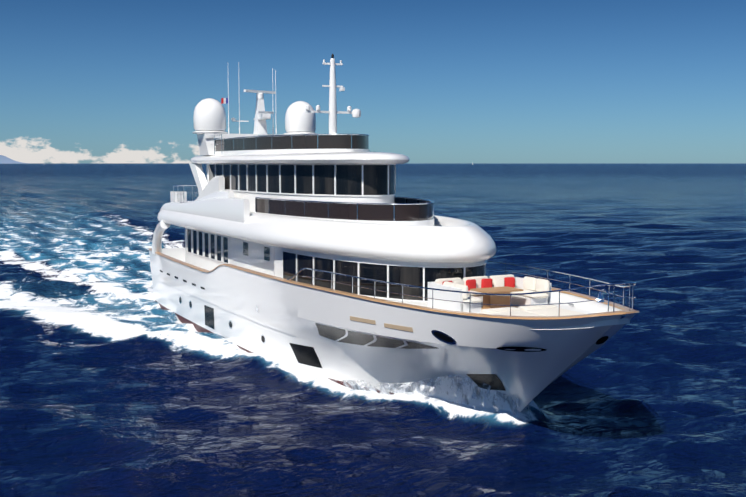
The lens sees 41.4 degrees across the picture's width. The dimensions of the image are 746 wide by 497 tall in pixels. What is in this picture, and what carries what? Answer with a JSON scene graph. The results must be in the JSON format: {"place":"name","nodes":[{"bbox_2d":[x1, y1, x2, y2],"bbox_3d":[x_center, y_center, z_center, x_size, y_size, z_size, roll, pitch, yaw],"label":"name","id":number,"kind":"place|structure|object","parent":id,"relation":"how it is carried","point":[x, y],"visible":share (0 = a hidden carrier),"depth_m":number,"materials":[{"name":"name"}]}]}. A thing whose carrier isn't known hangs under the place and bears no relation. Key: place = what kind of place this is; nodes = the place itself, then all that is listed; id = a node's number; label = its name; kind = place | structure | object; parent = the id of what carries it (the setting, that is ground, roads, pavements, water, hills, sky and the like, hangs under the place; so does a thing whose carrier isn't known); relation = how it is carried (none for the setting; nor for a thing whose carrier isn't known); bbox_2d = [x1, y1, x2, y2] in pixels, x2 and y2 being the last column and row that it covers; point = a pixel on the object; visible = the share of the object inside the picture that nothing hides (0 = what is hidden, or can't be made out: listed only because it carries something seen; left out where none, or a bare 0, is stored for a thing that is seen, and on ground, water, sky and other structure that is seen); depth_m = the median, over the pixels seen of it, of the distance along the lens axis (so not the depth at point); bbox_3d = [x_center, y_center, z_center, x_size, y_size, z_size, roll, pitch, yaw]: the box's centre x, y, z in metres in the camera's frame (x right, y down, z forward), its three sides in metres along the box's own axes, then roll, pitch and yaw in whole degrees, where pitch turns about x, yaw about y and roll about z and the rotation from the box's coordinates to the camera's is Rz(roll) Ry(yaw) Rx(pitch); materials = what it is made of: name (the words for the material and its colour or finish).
{"place":"outdoors","nodes":[
{"label":"outdoors","id":0,"kind":"place"},
{"bbox_2d":[0,155,745,496],"bbox_3d":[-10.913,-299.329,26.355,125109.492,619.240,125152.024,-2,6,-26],"label":"sea","id":1,"kind":"structure","parent":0,"point":[116,379],"depth_m":40.80,"materials":[{"name":"blue liquid"}]},
{"bbox_2d":[149,248,636,411],"bbox_3d":[-1.843,3.506,45.799,8.100,6.470,39.944,-2,6,-26],"label":"hull","id":2,"kind":"object","parent":1,"relation":"on","point":[525,378],"visible":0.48,"depth_m":35.37,"materials":[{"name":"white paint"}]},
{"bbox_2d":[159,277,407,348],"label":"hull trim","id":3,"kind":"structure","parent":2,"relation":"attached to","point":[240,313],"depth_m":44.72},
{"bbox_2d":[152,58,433,254],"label":"white fittings","id":4,"kind":"object","parent":2,"relation":"on","point":[215,199],"visible":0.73,"depth_m":52.14,"materials":[{"name":"white"}]},
{"bbox_2d":[221,98,227,103],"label":"flag","id":5,"kind":"object","parent":4,"relation":"attached to","point":[224,100],"visible":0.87,"depth_m":52.65,"materials":[{"name":"multicoloured fabric"}]},
{"bbox_2d":[179,296,456,344],"bbox_3d":[-1.140,2.752,44.318,7.995,2.617,27.635,-2,6,-26],"label":"hull chrome","id":6,"kind":"object","parent":2,"relation":"attached to","point":[454,341],"visible":0.35,"depth_m":31.25,"materials":[{"name":"silver metal"}]},
{"bbox_2d":[350,316,412,331],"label":"hull teak plates","id":7,"kind":"object","parent":2,"relation":"attached to","point":[404,328],"visible":0.44,"depth_m":33.12,"materials":[{"name":"beige wood"}]},
{"bbox_2d":[160,270,607,390],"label":"hull windows","id":8,"kind":"structure","parent":2,"relation":"in","point":[306,355],"depth_m":35.34,"materials":[{"name":"black glass"}]},
{"bbox_2d":[183,260,619,324],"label":"deck","id":9,"kind":"structure","parent":2,"relation":"on","point":[568,307],"depth_m":34.39,"materials":[{"name":"white"}]},
{"bbox_2d":[185,228,273,275],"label":"wall","id":10,"kind":"structure","parent":9,"relation":"on","point":[253,260],"depth_m":48.05,"materials":[{"name":"white"}]},
{"bbox_2d":[187,164,486,301],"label":"mullions","id":11,"kind":"object","parent":9,"relation":"on","point":[424,267],"visible":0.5,"depth_m":41.57,"materials":[{"name":"white metal"}]},
{"bbox_2d":[188,165,485,300],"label":"glazing","id":12,"kind":"structure","parent":11,"relation":"attached to","point":[348,179],"depth_m":41.16,"materials":[{"name":"black glass"}]},
{"bbox_2d":[274,246,485,302],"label":"house","id":13,"kind":"structure","parent":9,"relation":"on","point":[278,261],"depth_m":37.27,"materials":[{"name":"white"}]},
{"bbox_2d":[157,201,495,262],"bbox_3d":[-3.034,-1.208,47.793,8.120,1.320,29.400,-2,6,-26],"label":"deck overhang","id":14,"kind":"object","parent":13,"relation":"on","point":[443,239],"visible":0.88,"depth_m":37.08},
{"bbox_2d":[206,164,394,211],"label":"house","id":15,"kind":"structure","parent":14,"relation":"on","point":[250,196],"depth_m":42.67,"materials":[{"name":"white"}]},
{"bbox_2d":[190,152,409,163],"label":"upper deck roof","id":16,"kind":"structure","parent":15,"relation":"on","point":[338,158],"depth_m":41.91,"materials":[{"name":"white"}]},
{"bbox_2d":[173,134,433,220],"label":"stainless rails","id":17,"kind":"object","parent":14,"relation":"on","point":[305,201],"visible":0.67,"depth_m":43.34,"materials":[{"name":"silver metal"}]},
{"bbox_2d":[216,135,432,220],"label":"windscreen panels","id":18,"kind":"object","parent":14,"relation":"on","point":[371,212],"visible":0.77,"depth_m":43.12,"materials":[{"name":"grey glass"}]},
{"bbox_2d":[287,260,636,319],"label":"fore rails","id":19,"kind":"object","parent":9,"relation":"on","point":[600,298],"visible":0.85,"depth_m":30.85,"materials":[{"name":"silver metal"}]},
{"bbox_2d":[428,277,550,312],"bbox_3d":[4.738,1.757,32.389,3.660,0.919,5.560,-2,6,-26],"label":"sofa","id":20,"kind":"object","parent":9,"relation":"on","point":[465,307],"visible":0.23,"depth_m":33.36,"materials":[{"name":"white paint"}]},
{"bbox_2d":[435,274,584,315],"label":"cushions","id":21,"kind":"object","parent":20,"relation":"on","point":[531,284],"visible":0.62,"depth_m":32.77,"materials":[{"name":"beige fabric"}]},
{"bbox_2d":[442,277,514,290],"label":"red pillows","id":22,"kind":"object","parent":21,"relation":"on","point":[487,282],"visible":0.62,"depth_m":34.56,"materials":[{"name":"red fabric"}]},
{"bbox_2d":[470,286,522,309],"bbox_3d":[4.122,1.717,33.625,2.000,0.703,1.600,-2,6,-26],"label":"teak table","id":23,"kind":"object","parent":9,"relation":"on","point":[495,300],"visible":0.62,"depth_m":33.31,"materials":[{"name":"brown wood"}]},
{"bbox_2d":[530,290,629,329],"bbox_3d":[-1.888,1.337,45.703,7.660,2.108,39.706,-2,6,-26],"label":"bulwark","id":24,"kind":"object","parent":9,"relation":"on","point":[590,305],"visible":0.04,"depth_m":32.61,"materials":[{"name":"white paint"}]},
{"bbox_2d":[149,248,639,318],"bbox_3d":[-1.832,0.900,45.553,8.200,1.325,39.998,-2,6,-26],"label":"cap rail","id":25,"kind":"object","parent":24,"relation":"on","point":[625,309],"visible":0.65,"depth_m":32.53,"materials":[{"name":"brown wood"}]},
{"bbox_2d":[0,0,745,162],"label":"sky","id":26,"kind":"structure","parent":0,"point":[82,81],"materials":[{"name":"blue"}]}
]}

